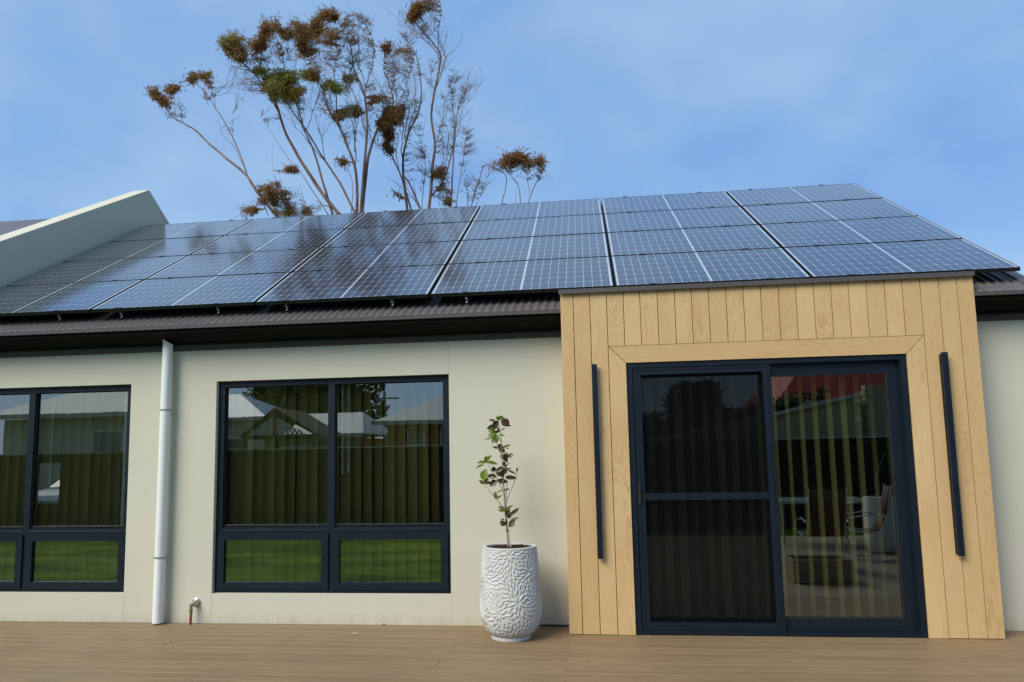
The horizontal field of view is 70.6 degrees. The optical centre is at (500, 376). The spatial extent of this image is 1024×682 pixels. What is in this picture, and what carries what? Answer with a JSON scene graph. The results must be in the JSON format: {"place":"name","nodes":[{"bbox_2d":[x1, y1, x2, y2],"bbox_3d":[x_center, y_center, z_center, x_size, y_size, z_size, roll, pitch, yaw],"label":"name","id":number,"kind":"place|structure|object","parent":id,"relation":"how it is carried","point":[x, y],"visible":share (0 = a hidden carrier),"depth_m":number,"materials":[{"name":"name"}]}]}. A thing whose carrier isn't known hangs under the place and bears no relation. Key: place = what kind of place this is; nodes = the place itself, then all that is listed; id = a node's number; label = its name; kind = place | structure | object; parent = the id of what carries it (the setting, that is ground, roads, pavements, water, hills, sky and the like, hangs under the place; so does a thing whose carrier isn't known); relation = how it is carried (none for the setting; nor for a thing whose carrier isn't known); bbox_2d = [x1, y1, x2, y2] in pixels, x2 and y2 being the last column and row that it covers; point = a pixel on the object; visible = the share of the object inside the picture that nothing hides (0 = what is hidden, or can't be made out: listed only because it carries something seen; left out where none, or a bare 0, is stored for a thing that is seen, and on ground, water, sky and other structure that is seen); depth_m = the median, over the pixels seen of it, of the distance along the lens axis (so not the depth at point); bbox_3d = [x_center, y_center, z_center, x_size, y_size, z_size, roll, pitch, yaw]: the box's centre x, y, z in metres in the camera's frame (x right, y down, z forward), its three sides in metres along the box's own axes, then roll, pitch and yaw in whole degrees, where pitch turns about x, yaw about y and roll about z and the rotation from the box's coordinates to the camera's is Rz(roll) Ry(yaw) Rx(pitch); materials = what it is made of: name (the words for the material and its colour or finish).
{"place":"outdoors","nodes":[
{"label":"outdoors","id":0,"kind":"place"},
{"bbox_2d":[0,219,47,235],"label":"house wing","id":1,"kind":"structure","parent":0,"point":[6,227],"depth_m":10.44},
{"bbox_2d":[0,0,1023,290],"label":"sky","id":2,"kind":"structure","parent":0,"point":[918,105],"materials":[{"name":"blue"}]},
{"label":"lawn","id":3,"kind":"structure","parent":0,"visible":0},
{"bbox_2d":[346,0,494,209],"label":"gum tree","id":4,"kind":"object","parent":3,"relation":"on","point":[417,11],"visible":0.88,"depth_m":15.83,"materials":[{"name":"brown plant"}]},
{"bbox_2d":[0,204,1023,638],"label":"house","id":5,"kind":"structure","parent":3,"relation":"on","point":[522,362],"depth_m":6.94,"materials":[{"name":"paint"}]},
{"bbox_2d":[0,391,127,580],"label":"vertical blind","id":6,"kind":"object","parent":5,"relation":"attached to","point":[80,480],"visible":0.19,"depth_m":7.73,"materials":[{"name":"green fabric"}]},
{"bbox_2d":[0,385,130,591],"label":"window","id":7,"kind":"structure","parent":5,"relation":"in","point":[25,536],"depth_m":7.45,"materials":[{"name":"black metal"}]},
{"bbox_2d":[0,190,232,388],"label":"parapet wall","id":8,"kind":"structure","parent":5,"relation":"attached to","point":[27,251],"depth_m":9.84,"materials":[{"name":"white paint"}]},
{"bbox_2d":[53,236,200,319],"bbox_3d":[-4.389,-1.518,9.352,0.060,2.249,3.642,-2,-6,7],"label":"mounting rail","id":9,"kind":"object","parent":5,"relation":"attached to","point":[60,315],"visible":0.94,"depth_m":7.51,"materials":[{"name":"metal"}]},
{"bbox_2d":[0,280,142,316],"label":"solar panel","id":10,"kind":"object","parent":9,"relation":"attached to","point":[65,298],"visible":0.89,"depth_m":7.95,"materials":[{"name":"blue glass"}]},
{"bbox_2d":[7,255,187,285],"bbox_3d":[-4.943,-1.300,8.944,1.755,0.035,1.034,-2,25,7],"label":"solar panel","id":11,"kind":"object","parent":9,"relation":"attached to","point":[104,270],"visible":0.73,"depth_m":8.90,"materials":[{"name":"blue glass"}]},
{"bbox_2d":[63,236,222,261],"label":"solar panel","id":12,"kind":"object","parent":9,"relation":"attached to","point":[149,248],"visible":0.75,"depth_m":9.85,"materials":[{"name":"blue glass"}]},
{"bbox_2d":[110,219,253,241],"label":"solar panel","id":13,"kind":"object","parent":9,"relation":"attached to","point":[188,230],"visible":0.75,"depth_m":10.81,"materials":[{"name":"blue glass"}]},
{"bbox_2d":[152,339,172,623],"bbox_3d":[-3.381,1.013,7.248,0.116,2.822,0.123,3,-7,-33],"label":"downpipe","id":14,"kind":"object","parent":5,"relation":"attached to","point":[165,410],"visible":1,"depth_m":7.20,"materials":[{"name":"white paint"}]},
{"bbox_2d":[189,598,200,624],"bbox_3d":[-3.006,2.305,7.093,0.088,0.242,0.083,-2,-6,7],"label":"wall pipe","id":15,"kind":"object","parent":5,"relation":"attached to","point":[195,602],"depth_m":7.07,"materials":[{"name":"silver metal"}]},
{"bbox_2d":[114,217,275,314],"bbox_3d":[-3.704,-1.539,9.271,0.060,2.249,3.642,-2,-6,7],"label":"mounting rail","id":16,"kind":"object","parent":5,"relation":"attached to","point":[122,312],"visible":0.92,"depth_m":7.45,"materials":[{"name":"metal"}]},
{"bbox_2d":[190,229,344,254],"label":"solar panel","id":17,"kind":"object","parent":16,"relation":"attached to","point":[320,239],"visible":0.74,"depth_m":9.65,"materials":[{"name":"blue glass"}]},
{"bbox_2d":[212,213,340,310],"bbox_3d":[-2.660,-1.572,9.148,0.060,2.249,3.642,-2,-6,7],"label":"mounting rail","id":18,"kind":"object","parent":5,"relation":"attached to","point":[218,308],"visible":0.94,"depth_m":7.31,"materials":[{"name":"metal"}]},
{"bbox_2d":[91,272,290,312],"bbox_3d":[-3.280,-0.915,7.783,1.755,0.037,1.034,-2,24,7],"label":"solar panel","id":19,"kind":"object","parent":18,"relation":"attached to","point":[202,292],"visible":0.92,"depth_m":7.68,"materials":[{"name":"blue glass"}]},
{"bbox_2d":[147,248,319,278],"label":"solar panel","id":20,"kind":"object","parent":18,"relation":"attached to","point":[259,262],"visible":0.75,"depth_m":8.69,"materials":[{"name":"blue glass"}]},
{"bbox_2d":[227,212,364,234],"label":"solar panel","id":21,"kind":"object","parent":18,"relation":"attached to","point":[302,223],"visible":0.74,"depth_m":10.60,"materials":[{"name":"blue glass"}]},
{"bbox_2d":[214,375,450,592],"bbox_3d":[-1.669,1.067,7.182,2.392,2.098,0.088,-2,-6,7],"label":"window","id":22,"kind":"structure","parent":5,"relation":"in","point":[330,534],"depth_m":7.12,"materials":[{"name":"black metal"}]},
{"bbox_2d":[281,210,386,309],"bbox_3d":[-1.943,-1.594,9.063,0.060,2.249,3.642,-2,-6,7],"label":"mounting rail","id":23,"kind":"object","parent":5,"relation":"attached to","point":[287,305],"visible":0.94,"depth_m":7.22,"materials":[{"name":"metal"}]},
{"bbox_2d":[255,265,445,304],"bbox_3d":[-1.521,-0.970,7.575,1.755,0.036,1.034,-2,24,7],"label":"solar panel","id":24,"kind":"object","parent":23,"relation":"attached to","point":[358,284],"visible":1,"depth_m":7.47,"materials":[{"name":"blue glass"}]},
{"bbox_2d":[293,241,459,271],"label":"solar panel","id":25,"kind":"object","parent":23,"relation":"attached to","point":[384,256],"visible":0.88,"depth_m":8.48,"materials":[{"name":"blue glass"}]},
{"bbox_2d":[323,222,470,247],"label":"solar panel","id":26,"kind":"object","parent":23,"relation":"attached to","point":[406,234],"visible":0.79,"depth_m":9.43,"materials":[{"name":"blue glass"}]},
{"bbox_2d":[228,382,443,581],"bbox_3d":[-1.649,1.143,7.328,2.352,2.344,0.205,-2,-6,7],"label":"vertical blind","id":27,"kind":"object","parent":5,"relation":"attached to","point":[270,431],"visible":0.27,"depth_m":7.40,"materials":[{"name":"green fabric"}]},
{"bbox_2d":[388,206,457,305],"bbox_3d":[-0.869,-1.628,8.936,0.060,2.249,3.642,-2,-6,7],"label":"mounting rail","id":28,"kind":"object","parent":5,"relation":"attached to","point":[392,300],"visible":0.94,"depth_m":7.10,"materials":[{"name":"metal"}]},
{"bbox_2d":[347,206,479,228],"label":"solar panel","id":29,"kind":"object","parent":28,"relation":"attached to","point":[421,216],"visible":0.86,"depth_m":10.39,"materials":[{"name":"blue glass"}]},
{"bbox_2d":[462,203,505,301],"bbox_3d":[-0.138,-1.650,8.849,0.060,2.249,3.642,-2,-6,7],"label":"mounting rail","id":30,"kind":"object","parent":5,"relation":"attached to","point":[466,297],"visible":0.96,"depth_m":7.01,"materials":[{"name":"metal"}]},
{"bbox_2d":[430,256,613,296],"bbox_3d":[0.243,-1.025,7.366,1.755,0.035,1.034,-2,24,7],"label":"solar panel","id":31,"kind":"object","parent":30,"relation":"attached to","point":[519,277],"visible":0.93,"depth_m":7.27,"materials":[{"name":"blue glass"}]},
{"bbox_2d":[448,233,608,263],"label":"solar panel","id":32,"kind":"object","parent":30,"relation":"attached to","point":[535,248],"visible":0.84,"depth_m":8.27,"materials":[{"name":"blue glass"}]},
{"bbox_2d":[462,214,604,240],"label":"solar panel","id":33,"kind":"object","parent":30,"relation":"attached to","point":[543,226],"visible":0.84,"depth_m":9.22,"materials":[{"name":"blue glass"}]},
{"bbox_2d":[473,199,601,220],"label":"solar panel","id":34,"kind":"object","parent":30,"relation":"attached to","point":[542,209],"visible":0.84,"depth_m":10.19,"materials":[{"name":"blue glass"}]},
{"bbox_2d":[591,364,602,558],"bbox_3d":[0.869,0.750,6.487,0.049,1.729,0.052,-2,-6,7],"label":"wall bar","id":35,"kind":"object","parent":5,"relation":"attached to","point":[597,464],"depth_m":6.46,"materials":[{"name":"black metal"}]},
{"bbox_2d":[633,364,785,632],"bbox_3d":[1.824,1.065,6.385,1.206,2.335,0.057,-2,-6,7],"label":"screen door","id":36,"kind":"structure","parent":5,"relation":"in","point":[647,626],"depth_m":6.38,"materials":[{"name":"black metal"}]},
{"bbox_2d":[645,374,888,618],"bbox_3d":[2.411,0.997,6.722,2.331,2.439,0.116,-2,-6,7],"label":"vertical blind","id":37,"kind":"object","parent":5,"relation":"attached to","point":[682,515],"visible":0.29,"depth_m":6.73,"materials":[{"name":"black fabric"}]},
{"bbox_2d":[626,354,927,636],"bbox_3d":[2.371,1.040,6.391,2.408,2.391,0.147,-2,-6,7],"label":"sliding door","id":38,"kind":"structure","parent":5,"relation":"in","point":[913,623],"depth_m":6.29,"materials":[{"name":"black metal"}]},
{"bbox_2d":[939,352,964,555],"bbox_3d":[3.832,0.645,6.138,0.050,1.715,0.052,-2,-6,7],"label":"wall bar","id":39,"kind":"object","parent":5,"relation":"attached to","point":[952,457],"depth_m":6.12,"materials":[{"name":"black metal"}]},
{"bbox_2d":[487,146,552,203],"bbox_3d":[0.388,-0.552,13.071,1.417,7.597,1.403,-2,-6,7],"label":"gum tree","id":40,"kind":"object","parent":3,"relation":"on","point":[513,160],"visible":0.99,"depth_m":13.29,"materials":[{"name":"brown plant"}]},
{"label":"deck base","id":41,"kind":"structure","parent":3,"relation":"on","visible":0},
{"bbox_2d":[0,621,1023,681],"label":"deck","id":42,"kind":"structure","parent":41,"relation":"on","point":[41,651],"depth_m":5.74,"materials":[{"name":"brown wood"}]},
{"bbox_2d":[476,416,541,641],"bbox_3d":[0.071,1.319,6.439,0.566,1.942,0.548,-2,-6,7],"label":"potted plant","id":43,"kind":"object","parent":42,"relation":"on","point":[510,599],"visible":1,"depth_m":6.19,"materials":[{"name":"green plant"}]},
{"bbox_2d":[540,624,568,625],"bbox_3d":[0.507,2.305,6.696,0.284,0.016,0.014,-2,-6,7],"label":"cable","id":44,"kind":"object","parent":42,"relation":"on","point":[552,625],"visible":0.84,"depth_m":6.70,"materials":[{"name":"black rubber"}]},
{"bbox_3d":[4.342,-1.791,8.319,0.060,2.249,3.642,-2,-6,7],"label":"mounting rail","id":45,"kind":"object","parent":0,"visible":0},
{"bbox_2d":[726,183,882,206],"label":"solar panel","id":46,"kind":"object","parent":45,"relation":"attached to","point":[817,193],"visible":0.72,"depth_m":9.76,"materials":[{"name":"blue glass"}]},
{"bbox_2d":[741,198,917,225],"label":"solar panel","id":47,"kind":"object","parent":45,"relation":"attached to","point":[823,211],"visible":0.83,"depth_m":8.81,"materials":[{"name":"blue glass"}]},
{"bbox_2d":[760,216,962,248],"bbox_3d":[3.866,-1.576,7.902,1.755,0.035,1.034,-2,25,7],"label":"solar panel","id":48,"kind":"object","parent":45,"relation":"attached to","point":[857,231],"visible":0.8,"depth_m":7.85,"materials":[{"name":"blue glass"}]},
{"bbox_2d":[783,239,1020,277],"bbox_3d":[3.765,-1.135,6.950,1.755,0.035,1.034,-2,24,7],"label":"solar panel","id":49,"kind":"object","parent":45,"relation":"attached to","point":[915,257],"visible":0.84,"depth_m":6.87,"materials":[{"name":"blue glass"}]},
{"bbox_3d":[2.669,-1.738,8.517,0.060,2.249,3.642,-2,-6,7],"label":"mounting rail","id":50,"kind":"object","parent":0,"visible":0},
{"bbox_2d":[611,248,810,286],"bbox_3d":[2.006,-1.079,7.158,1.755,0.035,1.034,-2,24,7],"label":"solar panel","id":51,"kind":"object","parent":50,"relation":"attached to","point":[710,267],"visible":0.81,"depth_m":7.09,"materials":[{"name":"blue glass"}]},
{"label":"mounting rail","id":52,"kind":"object","parent":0,"visible":0},
{"bbox_2d":[601,191,738,213],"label":"solar panel","id":53,"kind":"object","parent":52,"relation":"attached to","point":[668,202],"visible":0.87,"depth_m":9.98,"materials":[{"name":"blue glass"}]},
{"bbox_2d":[604,206,757,232],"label":"solar panel","id":54,"kind":"object","parent":52,"relation":"attached to","point":[681,219],"visible":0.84,"depth_m":9.02,"materials":[{"name":"blue glass"}]},
{"bbox_2d":[607,225,780,255],"bbox_3d":[2.104,-1.520,8.111,1.755,0.035,1.034,-2,24,7],"label":"solar panel","id":55,"kind":"object","parent":52,"relation":"attached to","point":[723,238],"visible":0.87,"depth_m":8.06,"materials":[{"name":"blue glass"}]}
]}

